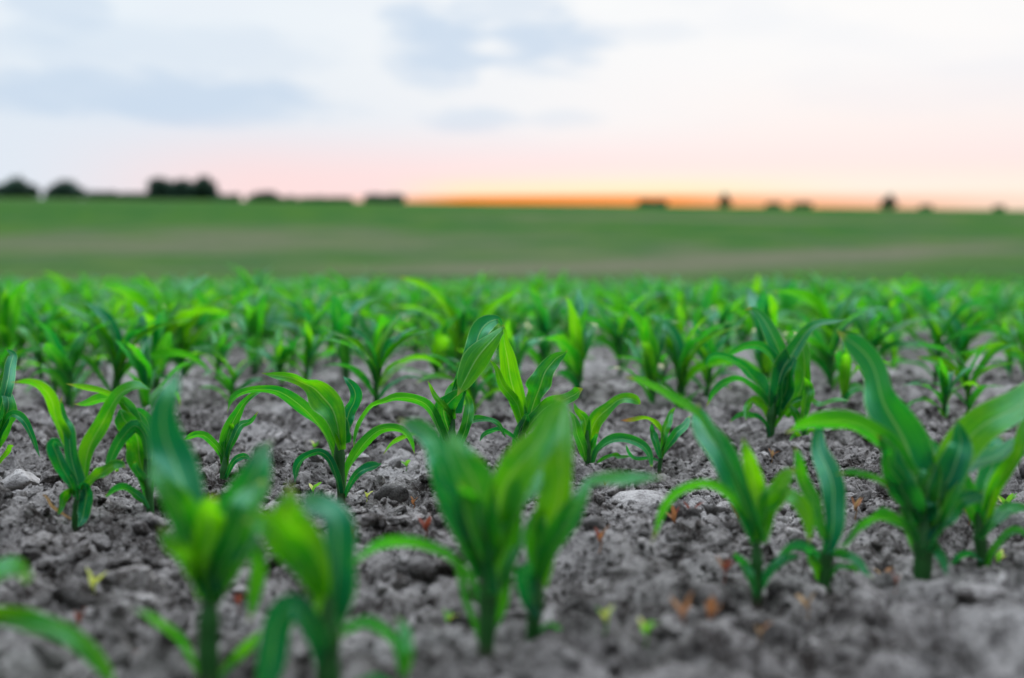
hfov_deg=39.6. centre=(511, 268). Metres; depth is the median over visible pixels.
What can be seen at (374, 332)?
maize plant
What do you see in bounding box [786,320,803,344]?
maize plant
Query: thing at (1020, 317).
maize plant
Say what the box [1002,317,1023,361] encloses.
maize plant
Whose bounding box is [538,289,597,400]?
maize plant
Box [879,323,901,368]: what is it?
maize plant
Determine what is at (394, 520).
soil clod
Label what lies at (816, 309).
maize plant
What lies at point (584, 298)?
maize plant
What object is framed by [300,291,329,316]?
maize plant
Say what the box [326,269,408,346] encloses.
maize plant
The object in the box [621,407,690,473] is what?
maize plant
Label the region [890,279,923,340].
maize plant
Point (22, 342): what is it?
maize plant
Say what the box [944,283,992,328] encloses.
maize plant
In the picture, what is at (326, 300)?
maize plant
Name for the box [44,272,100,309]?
maize plant
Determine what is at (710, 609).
weed seedling
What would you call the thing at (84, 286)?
maize plant
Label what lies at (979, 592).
soil clod
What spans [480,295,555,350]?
maize plant
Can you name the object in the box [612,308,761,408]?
maize plant
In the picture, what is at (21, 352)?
maize plant
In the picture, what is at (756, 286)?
maize plant
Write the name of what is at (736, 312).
maize plant
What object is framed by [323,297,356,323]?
maize plant
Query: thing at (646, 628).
weed seedling
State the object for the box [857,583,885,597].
soil clod
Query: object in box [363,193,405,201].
bush
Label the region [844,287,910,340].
maize plant
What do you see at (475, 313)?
maize plant
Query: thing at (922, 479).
maize plant
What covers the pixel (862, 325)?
maize plant
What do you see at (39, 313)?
maize plant
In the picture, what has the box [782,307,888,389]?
maize plant
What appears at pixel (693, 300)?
maize plant
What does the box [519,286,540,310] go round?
maize plant
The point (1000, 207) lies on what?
bush
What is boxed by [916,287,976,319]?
maize plant
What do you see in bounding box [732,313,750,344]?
maize plant
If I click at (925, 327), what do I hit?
maize plant
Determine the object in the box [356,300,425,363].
maize plant
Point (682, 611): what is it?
weed seedling
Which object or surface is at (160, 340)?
maize plant
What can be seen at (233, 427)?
maize plant
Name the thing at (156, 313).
maize plant
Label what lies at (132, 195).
bush
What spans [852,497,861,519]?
weed seedling
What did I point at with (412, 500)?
weed seedling
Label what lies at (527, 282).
maize plant
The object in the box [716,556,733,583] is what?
weed seedling
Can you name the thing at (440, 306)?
maize plant
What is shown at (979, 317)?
maize plant
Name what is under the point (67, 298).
maize plant
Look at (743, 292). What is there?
maize plant
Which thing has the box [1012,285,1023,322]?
maize plant
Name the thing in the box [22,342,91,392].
maize plant
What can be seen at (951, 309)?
maize plant
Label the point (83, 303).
maize plant
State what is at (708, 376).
maize plant
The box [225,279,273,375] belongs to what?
maize plant
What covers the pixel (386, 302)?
maize plant
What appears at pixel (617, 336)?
maize plant
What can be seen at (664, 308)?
maize plant
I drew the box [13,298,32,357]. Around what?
maize plant
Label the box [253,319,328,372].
maize plant
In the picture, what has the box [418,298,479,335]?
maize plant
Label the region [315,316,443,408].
maize plant
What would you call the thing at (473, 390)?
maize plant
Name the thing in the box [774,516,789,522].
soil clod
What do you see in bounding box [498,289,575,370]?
maize plant
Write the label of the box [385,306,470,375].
maize plant
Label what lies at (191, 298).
maize plant
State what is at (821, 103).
sky
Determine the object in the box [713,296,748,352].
maize plant
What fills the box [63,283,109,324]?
maize plant
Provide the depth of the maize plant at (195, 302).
5.31 m
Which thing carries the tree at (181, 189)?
on the ground
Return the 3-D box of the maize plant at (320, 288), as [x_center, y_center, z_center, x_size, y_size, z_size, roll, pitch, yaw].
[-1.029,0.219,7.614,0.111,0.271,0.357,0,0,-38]
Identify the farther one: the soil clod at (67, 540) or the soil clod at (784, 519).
the soil clod at (784, 519)
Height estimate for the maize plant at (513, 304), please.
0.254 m
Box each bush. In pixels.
[83,191,118,198]
[115,192,147,198]
[211,193,240,199]
[245,190,277,200]
[273,195,297,200]
[298,196,327,201]
[326,196,353,201]
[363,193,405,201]
[637,199,667,205]
[765,202,782,206]
[792,201,812,207]
[918,204,932,208]
[992,204,1005,209]
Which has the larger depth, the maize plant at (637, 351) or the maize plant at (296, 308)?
the maize plant at (296, 308)
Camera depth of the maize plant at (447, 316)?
6.71 m
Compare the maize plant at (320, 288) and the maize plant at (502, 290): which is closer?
the maize plant at (502, 290)
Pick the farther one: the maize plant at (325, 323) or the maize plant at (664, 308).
the maize plant at (664, 308)
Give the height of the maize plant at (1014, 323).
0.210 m
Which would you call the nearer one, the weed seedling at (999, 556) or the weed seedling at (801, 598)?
the weed seedling at (801, 598)
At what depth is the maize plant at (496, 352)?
4.79 m
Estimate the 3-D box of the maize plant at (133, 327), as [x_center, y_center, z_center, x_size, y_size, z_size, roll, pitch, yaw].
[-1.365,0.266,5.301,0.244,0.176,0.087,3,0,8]
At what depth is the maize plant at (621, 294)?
7.15 m
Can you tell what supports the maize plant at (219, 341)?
on the ground
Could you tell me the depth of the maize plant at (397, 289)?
6.65 m
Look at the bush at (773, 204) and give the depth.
404.32 m
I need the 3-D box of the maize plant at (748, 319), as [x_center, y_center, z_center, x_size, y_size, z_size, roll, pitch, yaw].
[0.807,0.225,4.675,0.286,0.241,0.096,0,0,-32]
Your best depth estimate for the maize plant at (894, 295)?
6.90 m
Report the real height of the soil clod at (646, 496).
0.026 m
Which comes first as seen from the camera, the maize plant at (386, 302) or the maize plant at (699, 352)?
the maize plant at (699, 352)
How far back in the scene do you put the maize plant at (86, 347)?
5.17 m
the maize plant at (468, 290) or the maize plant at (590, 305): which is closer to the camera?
the maize plant at (590, 305)
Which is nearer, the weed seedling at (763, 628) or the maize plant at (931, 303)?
the weed seedling at (763, 628)
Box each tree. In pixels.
[0,175,41,197]
[42,179,86,197]
[146,176,172,198]
[163,177,197,199]
[190,175,218,199]
[718,192,732,205]
[879,194,898,207]
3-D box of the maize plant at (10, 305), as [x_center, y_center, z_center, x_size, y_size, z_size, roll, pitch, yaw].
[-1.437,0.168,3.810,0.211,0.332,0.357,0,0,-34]
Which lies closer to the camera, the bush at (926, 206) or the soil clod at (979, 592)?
the soil clod at (979, 592)
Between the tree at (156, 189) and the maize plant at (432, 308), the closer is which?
the maize plant at (432, 308)
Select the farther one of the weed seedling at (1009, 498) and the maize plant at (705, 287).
the maize plant at (705, 287)
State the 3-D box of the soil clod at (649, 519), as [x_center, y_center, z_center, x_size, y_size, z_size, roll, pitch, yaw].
[0.153,0.308,1.734,0.039,0.018,0.024,0,0,0]
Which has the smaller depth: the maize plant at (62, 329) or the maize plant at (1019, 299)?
the maize plant at (62, 329)
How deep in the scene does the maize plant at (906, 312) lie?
5.85 m
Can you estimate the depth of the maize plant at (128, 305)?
5.86 m
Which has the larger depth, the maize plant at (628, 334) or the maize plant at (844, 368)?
the maize plant at (628, 334)
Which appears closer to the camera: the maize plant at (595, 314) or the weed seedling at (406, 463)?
the weed seedling at (406, 463)
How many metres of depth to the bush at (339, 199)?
403.40 m
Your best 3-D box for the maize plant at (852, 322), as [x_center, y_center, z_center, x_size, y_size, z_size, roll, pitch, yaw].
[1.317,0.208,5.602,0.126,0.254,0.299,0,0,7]
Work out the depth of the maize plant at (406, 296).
7.35 m
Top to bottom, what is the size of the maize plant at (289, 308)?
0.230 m
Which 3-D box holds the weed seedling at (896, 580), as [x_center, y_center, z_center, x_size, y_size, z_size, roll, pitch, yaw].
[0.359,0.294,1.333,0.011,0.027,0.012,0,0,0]
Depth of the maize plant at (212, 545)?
1.07 m
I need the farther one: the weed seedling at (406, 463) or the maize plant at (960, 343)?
the maize plant at (960, 343)
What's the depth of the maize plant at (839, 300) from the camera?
6.48 m
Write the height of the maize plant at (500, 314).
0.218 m
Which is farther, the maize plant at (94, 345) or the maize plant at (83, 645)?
the maize plant at (94, 345)
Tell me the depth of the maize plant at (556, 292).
6.26 m
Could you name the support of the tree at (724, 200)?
on the ground
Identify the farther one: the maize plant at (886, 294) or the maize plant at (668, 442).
the maize plant at (886, 294)
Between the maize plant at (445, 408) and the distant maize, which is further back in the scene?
the distant maize
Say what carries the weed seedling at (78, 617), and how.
on the ground
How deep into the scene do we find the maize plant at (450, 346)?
4.20 m
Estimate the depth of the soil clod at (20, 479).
2.04 m
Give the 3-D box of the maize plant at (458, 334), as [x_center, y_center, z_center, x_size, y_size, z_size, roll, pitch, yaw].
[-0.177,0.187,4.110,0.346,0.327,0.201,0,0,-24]
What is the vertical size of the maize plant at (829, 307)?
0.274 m
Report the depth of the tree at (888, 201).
404.48 m
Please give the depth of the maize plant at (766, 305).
3.53 m
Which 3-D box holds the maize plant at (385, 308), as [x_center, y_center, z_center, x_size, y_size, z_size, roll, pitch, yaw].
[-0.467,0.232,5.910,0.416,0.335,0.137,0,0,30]
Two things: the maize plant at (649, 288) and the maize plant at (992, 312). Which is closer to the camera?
the maize plant at (992, 312)
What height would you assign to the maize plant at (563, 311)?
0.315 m
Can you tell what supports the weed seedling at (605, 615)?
on the ground
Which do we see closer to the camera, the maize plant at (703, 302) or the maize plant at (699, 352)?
the maize plant at (699, 352)
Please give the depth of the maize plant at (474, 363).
2.15 m
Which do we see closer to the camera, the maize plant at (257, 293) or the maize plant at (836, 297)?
the maize plant at (257, 293)
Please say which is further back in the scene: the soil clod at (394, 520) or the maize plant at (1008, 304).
the maize plant at (1008, 304)
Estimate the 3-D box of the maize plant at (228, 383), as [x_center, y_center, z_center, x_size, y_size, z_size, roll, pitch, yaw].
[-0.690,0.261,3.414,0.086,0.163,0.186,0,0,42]
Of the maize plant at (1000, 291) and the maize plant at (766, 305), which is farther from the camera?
the maize plant at (1000, 291)
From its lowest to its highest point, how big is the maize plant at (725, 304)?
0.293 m
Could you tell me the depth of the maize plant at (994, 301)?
7.09 m
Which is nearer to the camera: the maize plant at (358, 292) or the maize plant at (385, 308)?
the maize plant at (385, 308)
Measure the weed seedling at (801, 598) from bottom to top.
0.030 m
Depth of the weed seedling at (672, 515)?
1.70 m
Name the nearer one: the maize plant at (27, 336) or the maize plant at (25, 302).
the maize plant at (27, 336)
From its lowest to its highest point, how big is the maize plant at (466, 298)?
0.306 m
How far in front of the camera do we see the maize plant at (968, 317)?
6.10 m
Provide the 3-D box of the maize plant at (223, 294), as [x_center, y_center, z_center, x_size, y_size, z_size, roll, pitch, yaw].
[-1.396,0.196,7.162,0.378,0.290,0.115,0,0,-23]
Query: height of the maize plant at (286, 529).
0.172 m
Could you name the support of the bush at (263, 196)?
on the ground
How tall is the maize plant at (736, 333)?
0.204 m
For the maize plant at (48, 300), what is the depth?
6.80 m
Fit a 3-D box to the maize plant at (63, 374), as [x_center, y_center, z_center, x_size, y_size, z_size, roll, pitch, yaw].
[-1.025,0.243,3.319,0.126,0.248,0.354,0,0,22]
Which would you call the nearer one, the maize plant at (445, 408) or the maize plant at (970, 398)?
the maize plant at (445, 408)
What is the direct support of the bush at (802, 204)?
on the ground
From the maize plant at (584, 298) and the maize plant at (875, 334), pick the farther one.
the maize plant at (584, 298)
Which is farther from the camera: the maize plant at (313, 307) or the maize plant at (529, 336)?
the maize plant at (529, 336)
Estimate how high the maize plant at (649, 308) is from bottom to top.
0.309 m
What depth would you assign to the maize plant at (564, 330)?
5.66 m
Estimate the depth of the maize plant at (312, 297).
5.68 m
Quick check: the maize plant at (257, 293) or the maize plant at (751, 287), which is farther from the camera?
the maize plant at (751, 287)
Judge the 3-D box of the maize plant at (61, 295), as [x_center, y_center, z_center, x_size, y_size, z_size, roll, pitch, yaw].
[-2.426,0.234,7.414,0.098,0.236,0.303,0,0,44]
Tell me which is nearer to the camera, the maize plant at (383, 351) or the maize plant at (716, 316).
the maize plant at (383, 351)
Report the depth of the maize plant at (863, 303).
5.66 m
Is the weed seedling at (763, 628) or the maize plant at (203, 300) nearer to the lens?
the weed seedling at (763, 628)
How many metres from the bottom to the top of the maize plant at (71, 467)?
0.198 m
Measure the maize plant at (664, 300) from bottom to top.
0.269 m
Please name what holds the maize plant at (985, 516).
on the ground
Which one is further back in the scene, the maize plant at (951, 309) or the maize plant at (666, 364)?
the maize plant at (951, 309)
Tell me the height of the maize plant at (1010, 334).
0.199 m
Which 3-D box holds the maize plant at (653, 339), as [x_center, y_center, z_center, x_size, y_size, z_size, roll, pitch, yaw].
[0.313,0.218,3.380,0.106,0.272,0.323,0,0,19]
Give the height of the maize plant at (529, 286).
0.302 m
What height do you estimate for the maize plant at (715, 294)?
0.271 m
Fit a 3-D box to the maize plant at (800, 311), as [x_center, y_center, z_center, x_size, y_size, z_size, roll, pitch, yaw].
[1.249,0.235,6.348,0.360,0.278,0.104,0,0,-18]
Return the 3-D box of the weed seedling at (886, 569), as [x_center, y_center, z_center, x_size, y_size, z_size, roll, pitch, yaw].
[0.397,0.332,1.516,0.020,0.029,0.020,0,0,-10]
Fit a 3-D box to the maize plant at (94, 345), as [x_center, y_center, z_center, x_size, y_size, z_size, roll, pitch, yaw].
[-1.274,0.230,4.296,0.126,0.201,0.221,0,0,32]
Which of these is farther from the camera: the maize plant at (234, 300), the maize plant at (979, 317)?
the maize plant at (979, 317)
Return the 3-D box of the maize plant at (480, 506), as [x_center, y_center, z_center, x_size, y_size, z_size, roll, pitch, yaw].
[-0.044,0.218,1.194,0.175,0.219,0.105,0,0,11]
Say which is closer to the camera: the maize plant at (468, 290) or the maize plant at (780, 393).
the maize plant at (780, 393)
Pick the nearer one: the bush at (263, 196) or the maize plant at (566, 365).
the maize plant at (566, 365)
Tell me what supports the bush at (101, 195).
on the ground
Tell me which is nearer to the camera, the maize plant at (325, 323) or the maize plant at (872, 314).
the maize plant at (325, 323)
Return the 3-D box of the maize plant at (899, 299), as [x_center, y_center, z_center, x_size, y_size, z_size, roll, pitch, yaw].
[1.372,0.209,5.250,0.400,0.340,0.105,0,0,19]
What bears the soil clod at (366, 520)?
on the ground
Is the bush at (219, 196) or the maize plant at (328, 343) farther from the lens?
the bush at (219, 196)
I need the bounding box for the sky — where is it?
[0,0,1023,209]
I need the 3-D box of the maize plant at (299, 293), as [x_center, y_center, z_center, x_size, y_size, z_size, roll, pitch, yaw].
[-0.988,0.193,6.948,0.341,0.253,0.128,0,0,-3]
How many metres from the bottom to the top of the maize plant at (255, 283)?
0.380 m
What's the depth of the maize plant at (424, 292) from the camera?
6.62 m
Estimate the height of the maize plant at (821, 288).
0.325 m
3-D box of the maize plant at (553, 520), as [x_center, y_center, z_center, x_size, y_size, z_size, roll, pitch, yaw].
[0.056,0.219,1.195,0.110,0.217,0.103,0,0,33]
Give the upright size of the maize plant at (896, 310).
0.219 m
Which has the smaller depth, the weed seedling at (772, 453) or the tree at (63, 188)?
the weed seedling at (772, 453)
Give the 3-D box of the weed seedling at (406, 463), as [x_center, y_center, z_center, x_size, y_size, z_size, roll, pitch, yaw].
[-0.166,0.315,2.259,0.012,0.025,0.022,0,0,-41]
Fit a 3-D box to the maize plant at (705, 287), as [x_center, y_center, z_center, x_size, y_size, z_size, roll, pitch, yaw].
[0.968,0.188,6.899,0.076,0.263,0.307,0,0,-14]
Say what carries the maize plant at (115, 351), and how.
on the ground
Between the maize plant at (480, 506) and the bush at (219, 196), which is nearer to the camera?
the maize plant at (480, 506)
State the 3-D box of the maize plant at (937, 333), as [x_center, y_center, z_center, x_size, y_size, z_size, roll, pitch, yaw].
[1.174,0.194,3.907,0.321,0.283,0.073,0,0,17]
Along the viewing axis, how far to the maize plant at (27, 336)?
3.92 m
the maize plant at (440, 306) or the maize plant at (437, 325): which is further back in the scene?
the maize plant at (440, 306)
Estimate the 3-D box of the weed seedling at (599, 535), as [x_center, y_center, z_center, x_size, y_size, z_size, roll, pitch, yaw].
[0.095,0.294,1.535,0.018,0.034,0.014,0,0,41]
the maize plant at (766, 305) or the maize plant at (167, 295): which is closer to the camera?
the maize plant at (766, 305)
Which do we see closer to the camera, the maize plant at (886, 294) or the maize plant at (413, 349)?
the maize plant at (413, 349)
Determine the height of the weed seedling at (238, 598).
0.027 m
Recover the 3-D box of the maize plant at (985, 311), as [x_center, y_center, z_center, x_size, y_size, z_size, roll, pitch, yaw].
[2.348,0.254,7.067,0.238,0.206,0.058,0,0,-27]
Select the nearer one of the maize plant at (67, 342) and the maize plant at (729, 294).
the maize plant at (67, 342)
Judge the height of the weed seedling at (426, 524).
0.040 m
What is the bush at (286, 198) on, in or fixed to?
on the ground
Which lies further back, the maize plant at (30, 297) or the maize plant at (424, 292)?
the maize plant at (424, 292)
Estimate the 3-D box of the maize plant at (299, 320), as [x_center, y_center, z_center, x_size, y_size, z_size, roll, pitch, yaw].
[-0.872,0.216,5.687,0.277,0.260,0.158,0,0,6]
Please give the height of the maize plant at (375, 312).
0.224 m
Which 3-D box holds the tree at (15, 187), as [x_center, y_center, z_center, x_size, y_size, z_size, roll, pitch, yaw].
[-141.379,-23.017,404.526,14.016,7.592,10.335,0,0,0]
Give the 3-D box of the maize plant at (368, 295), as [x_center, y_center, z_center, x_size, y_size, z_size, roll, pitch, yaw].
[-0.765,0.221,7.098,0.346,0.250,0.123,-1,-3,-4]
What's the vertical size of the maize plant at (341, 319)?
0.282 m
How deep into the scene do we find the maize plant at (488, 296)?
7.51 m
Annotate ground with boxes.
[0,197,1023,677]
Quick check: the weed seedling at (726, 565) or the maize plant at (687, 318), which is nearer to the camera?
the weed seedling at (726, 565)
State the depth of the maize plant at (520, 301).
7.62 m
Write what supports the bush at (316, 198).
on the ground
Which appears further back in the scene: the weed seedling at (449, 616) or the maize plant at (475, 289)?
the maize plant at (475, 289)
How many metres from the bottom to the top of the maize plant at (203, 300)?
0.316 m
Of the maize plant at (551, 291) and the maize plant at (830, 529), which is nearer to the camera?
the maize plant at (830, 529)
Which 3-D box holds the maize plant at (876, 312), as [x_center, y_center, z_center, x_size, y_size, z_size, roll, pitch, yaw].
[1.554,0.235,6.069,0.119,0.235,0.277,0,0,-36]
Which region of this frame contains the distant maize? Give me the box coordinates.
[0,267,1023,320]
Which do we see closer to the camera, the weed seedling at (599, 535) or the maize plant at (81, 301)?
the weed seedling at (599, 535)
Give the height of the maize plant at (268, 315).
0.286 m
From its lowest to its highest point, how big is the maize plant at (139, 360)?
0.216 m
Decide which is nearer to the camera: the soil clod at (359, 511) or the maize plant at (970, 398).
the soil clod at (359, 511)
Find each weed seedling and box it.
[74,606,85,625]
[86,567,106,592]
[233,593,243,614]
[309,482,320,491]
[401,459,410,470]
[411,496,417,508]
[418,512,430,538]
[443,607,458,624]
[595,526,607,553]
[597,605,612,634]
[638,617,656,647]
[667,505,679,522]
[669,590,693,623]
[705,596,722,620]
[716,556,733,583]
[755,622,771,642]
[768,448,776,462]
[796,592,814,618]
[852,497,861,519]
[872,567,892,573]
[889,568,899,593]
[995,549,1005,562]
[999,493,1016,502]
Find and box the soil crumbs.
[0,314,1023,677]
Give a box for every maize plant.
[0,278,31,369]
[0,340,44,387]
[0,349,39,462]
[0,557,113,677]
[12,300,75,365]
[12,378,150,532]
[13,286,35,350]
[13,297,86,371]
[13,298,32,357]
[17,283,97,379]
[19,290,34,358]
[21,290,64,310]
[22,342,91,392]
[23,293,81,321]
[30,320,122,407]
[32,303,123,365]
[34,292,66,312]
[38,297,60,313]
[43,304,109,369]
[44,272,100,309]
[56,298,210,391]
[56,300,70,351]
[61,301,115,351]
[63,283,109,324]
[65,318,122,368]
[66,290,107,311]
[67,295,95,323]
[68,383,153,513]
[72,283,106,308]
[83,302,203,390]
[91,297,141,364]
[97,272,230,375]
[100,298,135,329]
[115,335,179,408]
[119,278,217,337]
[120,306,167,347]
[122,318,171,349]
[132,296,239,376]
[135,368,271,677]
[137,290,185,322]
[161,288,170,311]
[166,292,237,366]
[172,289,252,365]
[172,293,221,336]
[186,392,260,479]
[192,323,252,380]
[194,285,255,314]
[200,345,263,402]
[206,279,269,301]
[220,291,297,365]
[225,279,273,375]
[227,264,281,316]
[227,372,414,503]
[229,283,270,349]
[244,482,356,677]
[245,284,286,333]
[246,325,302,382]
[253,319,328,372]
[264,291,357,370]
[265,290,311,347]
[265,319,350,379]
[267,293,294,338]
[276,289,313,334]
[286,286,333,313]
[287,286,366,341]
[291,305,327,356]
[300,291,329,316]
[300,295,365,363]
[303,276,358,294]
[306,285,327,299]
[310,284,363,305]
[311,307,412,387]
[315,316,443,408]
[316,324,331,358]
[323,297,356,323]
[324,293,381,380]
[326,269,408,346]
[337,289,362,313]
[340,616,413,677]
[353,315,505,452]
[355,284,399,313]
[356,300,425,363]
[356,303,402,335]
[356,395,569,657]
[363,291,389,323]
[367,287,447,347]
[377,295,395,317]
[385,288,449,353]
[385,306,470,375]
[385,311,439,354]
[388,287,412,319]
[390,282,466,340]
[394,277,517,372]
[403,294,421,316]
[412,311,469,366]
[416,354,522,414]
[417,284,460,323]
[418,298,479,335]
[419,291,470,317]
[421,282,508,329]
[431,276,484,309]
[444,280,505,321]
[445,316,455,374]
[455,349,499,401]
[456,280,484,311]
[457,294,524,328]
[457,326,582,443]
[479,280,524,308]
[480,290,499,305]
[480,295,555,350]
[480,318,545,384]
[492,316,511,360]
[494,279,543,330]
[494,303,518,327]
[496,291,534,326]
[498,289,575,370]
[508,302,555,351]
[515,393,663,641]
[517,293,532,307]
[518,294,526,327]
[518,301,571,353]
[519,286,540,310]
[522,279,563,299]
[525,285,571,302]
[531,285,576,307]
[531,286,625,355]
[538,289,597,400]
[541,290,624,357]
[548,324,598,371]
[556,293,589,347]
[558,292,595,338]
[559,292,673,374]
[571,393,652,466]
[591,304,605,334]
[592,296,633,342]
[597,275,641,313]
[598,291,657,326]
[601,303,654,355]
[603,291,635,305]
[608,304,679,403]
[611,280,670,312]
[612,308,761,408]
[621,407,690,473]
[623,290,647,345]
[624,338,670,378]
[625,376,813,609]
[628,299,679,325]
[628,328,701,385]
[641,280,671,325]
[652,283,694,319]
[653,297,687,368]
[654,282,680,312]
[655,294,694,335]
[659,314,748,398]
[668,284,692,312]
[683,285,699,321]
[687,315,743,334]
[690,318,744,384]
[694,284,713,332]
[695,279,734,310]
[699,295,744,366]
[701,281,724,292]
[704,288,778,340]
[706,275,764,308]
[706,307,849,437]
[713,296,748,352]
[723,274,780,310]
[723,285,771,304]
[729,300,745,342]
[730,301,796,367]
[731,284,753,308]
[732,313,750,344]
[746,294,827,333]
[747,287,777,383]
[771,278,890,377]
[776,280,828,345]
[777,428,872,595]
[778,293,833,377]
[778,297,808,318]
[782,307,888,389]
[785,329,1023,580]
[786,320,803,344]
[789,377,814,440]
[793,270,875,302]
[797,279,843,312]
[810,300,940,364]
[811,289,840,304]
[813,304,842,351]
[835,279,934,353]
[835,344,889,403]
[836,291,866,334]
[837,289,846,302]
[838,280,937,333]
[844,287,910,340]
[846,288,878,335]
[847,305,917,361]
[865,286,916,325]
[873,324,891,348]
[874,302,906,328]
[876,291,902,322]
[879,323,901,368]
[880,298,916,339]
[881,290,903,320]
[886,288,1000,381]
[888,277,927,334]
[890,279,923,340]
[902,357,986,417]
[909,289,982,353]
[913,336,1021,412]
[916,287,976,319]
[916,295,973,330]
[917,282,964,353]
[929,303,1023,382]
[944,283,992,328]
[951,420,1023,568]
[955,288,1001,340]
[961,304,983,340]
[980,306,988,333]
[981,307,1023,373]
[983,296,1016,340]
[984,284,1016,300]
[985,317,1020,377]
[986,282,1018,325]
[986,311,1022,351]
[988,289,1023,329]
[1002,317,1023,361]
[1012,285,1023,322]
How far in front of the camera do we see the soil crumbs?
1.53 m
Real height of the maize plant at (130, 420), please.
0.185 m
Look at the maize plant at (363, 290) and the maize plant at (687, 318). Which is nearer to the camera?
the maize plant at (687, 318)
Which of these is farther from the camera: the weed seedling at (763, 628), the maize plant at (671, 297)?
the maize plant at (671, 297)
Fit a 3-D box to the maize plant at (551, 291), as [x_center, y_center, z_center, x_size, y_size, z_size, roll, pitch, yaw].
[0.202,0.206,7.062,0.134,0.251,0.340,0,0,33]
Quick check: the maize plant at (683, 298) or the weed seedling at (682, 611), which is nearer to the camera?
the weed seedling at (682, 611)
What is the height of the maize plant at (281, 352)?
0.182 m
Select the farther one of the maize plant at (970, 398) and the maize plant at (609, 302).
the maize plant at (609, 302)
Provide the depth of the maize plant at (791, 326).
4.81 m
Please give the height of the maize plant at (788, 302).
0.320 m
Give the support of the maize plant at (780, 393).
on the ground
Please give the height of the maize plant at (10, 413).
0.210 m
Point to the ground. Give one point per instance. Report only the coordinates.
(126, 239)
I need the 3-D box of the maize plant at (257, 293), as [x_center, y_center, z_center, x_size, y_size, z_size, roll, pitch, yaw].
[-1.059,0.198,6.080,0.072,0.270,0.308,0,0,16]
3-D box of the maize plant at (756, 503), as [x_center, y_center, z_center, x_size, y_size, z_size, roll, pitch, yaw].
[0.163,0.221,1.395,0.120,0.216,0.245,0,0,-44]
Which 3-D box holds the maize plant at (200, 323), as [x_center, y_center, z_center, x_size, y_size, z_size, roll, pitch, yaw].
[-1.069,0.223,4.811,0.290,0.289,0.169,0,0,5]
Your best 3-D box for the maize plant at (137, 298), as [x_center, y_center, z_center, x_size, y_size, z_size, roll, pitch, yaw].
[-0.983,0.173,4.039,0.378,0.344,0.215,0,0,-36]
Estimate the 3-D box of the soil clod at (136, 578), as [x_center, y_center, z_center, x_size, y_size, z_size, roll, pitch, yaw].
[-0.381,0.314,1.414,0.059,0.036,0.047,0,0,0]
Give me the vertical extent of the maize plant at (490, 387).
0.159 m
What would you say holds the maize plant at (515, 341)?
on the ground
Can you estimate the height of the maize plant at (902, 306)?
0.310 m
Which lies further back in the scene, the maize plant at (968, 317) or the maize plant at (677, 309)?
the maize plant at (968, 317)
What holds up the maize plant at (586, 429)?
on the ground
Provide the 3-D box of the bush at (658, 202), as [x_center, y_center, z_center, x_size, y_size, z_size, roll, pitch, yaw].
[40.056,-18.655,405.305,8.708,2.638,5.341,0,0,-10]
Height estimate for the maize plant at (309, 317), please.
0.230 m
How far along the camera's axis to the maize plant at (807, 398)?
2.59 m
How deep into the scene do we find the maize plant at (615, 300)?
5.78 m
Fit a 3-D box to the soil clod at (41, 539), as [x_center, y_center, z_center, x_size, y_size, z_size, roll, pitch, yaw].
[-0.536,0.305,1.585,0.043,0.022,0.045,0,0,0]
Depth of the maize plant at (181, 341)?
4.12 m
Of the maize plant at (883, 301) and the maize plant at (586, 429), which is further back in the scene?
the maize plant at (883, 301)
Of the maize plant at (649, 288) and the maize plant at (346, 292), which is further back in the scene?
the maize plant at (649, 288)
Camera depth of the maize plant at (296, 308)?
4.38 m
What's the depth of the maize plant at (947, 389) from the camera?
3.02 m
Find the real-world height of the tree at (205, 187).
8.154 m
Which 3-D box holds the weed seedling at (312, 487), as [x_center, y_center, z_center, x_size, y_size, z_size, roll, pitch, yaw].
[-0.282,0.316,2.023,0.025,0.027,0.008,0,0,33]
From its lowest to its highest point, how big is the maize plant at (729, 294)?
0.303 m
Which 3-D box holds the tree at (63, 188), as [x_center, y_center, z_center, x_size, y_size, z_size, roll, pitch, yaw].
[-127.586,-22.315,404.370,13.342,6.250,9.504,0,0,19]
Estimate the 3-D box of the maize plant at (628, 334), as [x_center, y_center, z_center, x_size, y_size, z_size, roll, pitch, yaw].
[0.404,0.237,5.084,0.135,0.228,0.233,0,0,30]
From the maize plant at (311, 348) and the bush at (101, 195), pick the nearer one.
the maize plant at (311, 348)
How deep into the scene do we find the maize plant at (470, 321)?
5.87 m
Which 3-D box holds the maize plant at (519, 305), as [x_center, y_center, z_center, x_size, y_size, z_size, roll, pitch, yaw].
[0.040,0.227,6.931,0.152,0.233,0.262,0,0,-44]
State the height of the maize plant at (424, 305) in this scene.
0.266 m
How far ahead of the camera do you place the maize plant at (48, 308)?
5.60 m
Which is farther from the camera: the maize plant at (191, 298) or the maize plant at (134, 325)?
the maize plant at (191, 298)
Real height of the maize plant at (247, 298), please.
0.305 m
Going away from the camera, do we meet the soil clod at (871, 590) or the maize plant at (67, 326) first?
the soil clod at (871, 590)
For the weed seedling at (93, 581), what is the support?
on the ground
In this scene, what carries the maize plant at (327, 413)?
on the ground
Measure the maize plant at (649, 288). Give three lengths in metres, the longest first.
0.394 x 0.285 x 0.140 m
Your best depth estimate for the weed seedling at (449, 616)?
1.29 m
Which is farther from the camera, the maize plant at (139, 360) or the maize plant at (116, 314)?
the maize plant at (116, 314)
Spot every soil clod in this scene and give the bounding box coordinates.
[1,468,39,490]
[16,530,53,548]
[48,532,85,547]
[95,565,155,593]
[348,508,368,514]
[354,513,376,527]
[386,513,426,525]
[611,490,666,503]
[622,513,652,525]
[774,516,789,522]
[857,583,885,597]
[955,583,1006,602]
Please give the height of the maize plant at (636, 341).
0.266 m
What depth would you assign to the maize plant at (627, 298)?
6.54 m
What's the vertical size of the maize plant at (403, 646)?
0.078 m
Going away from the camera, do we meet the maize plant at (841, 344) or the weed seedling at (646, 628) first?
the weed seedling at (646, 628)
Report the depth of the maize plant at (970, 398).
3.17 m

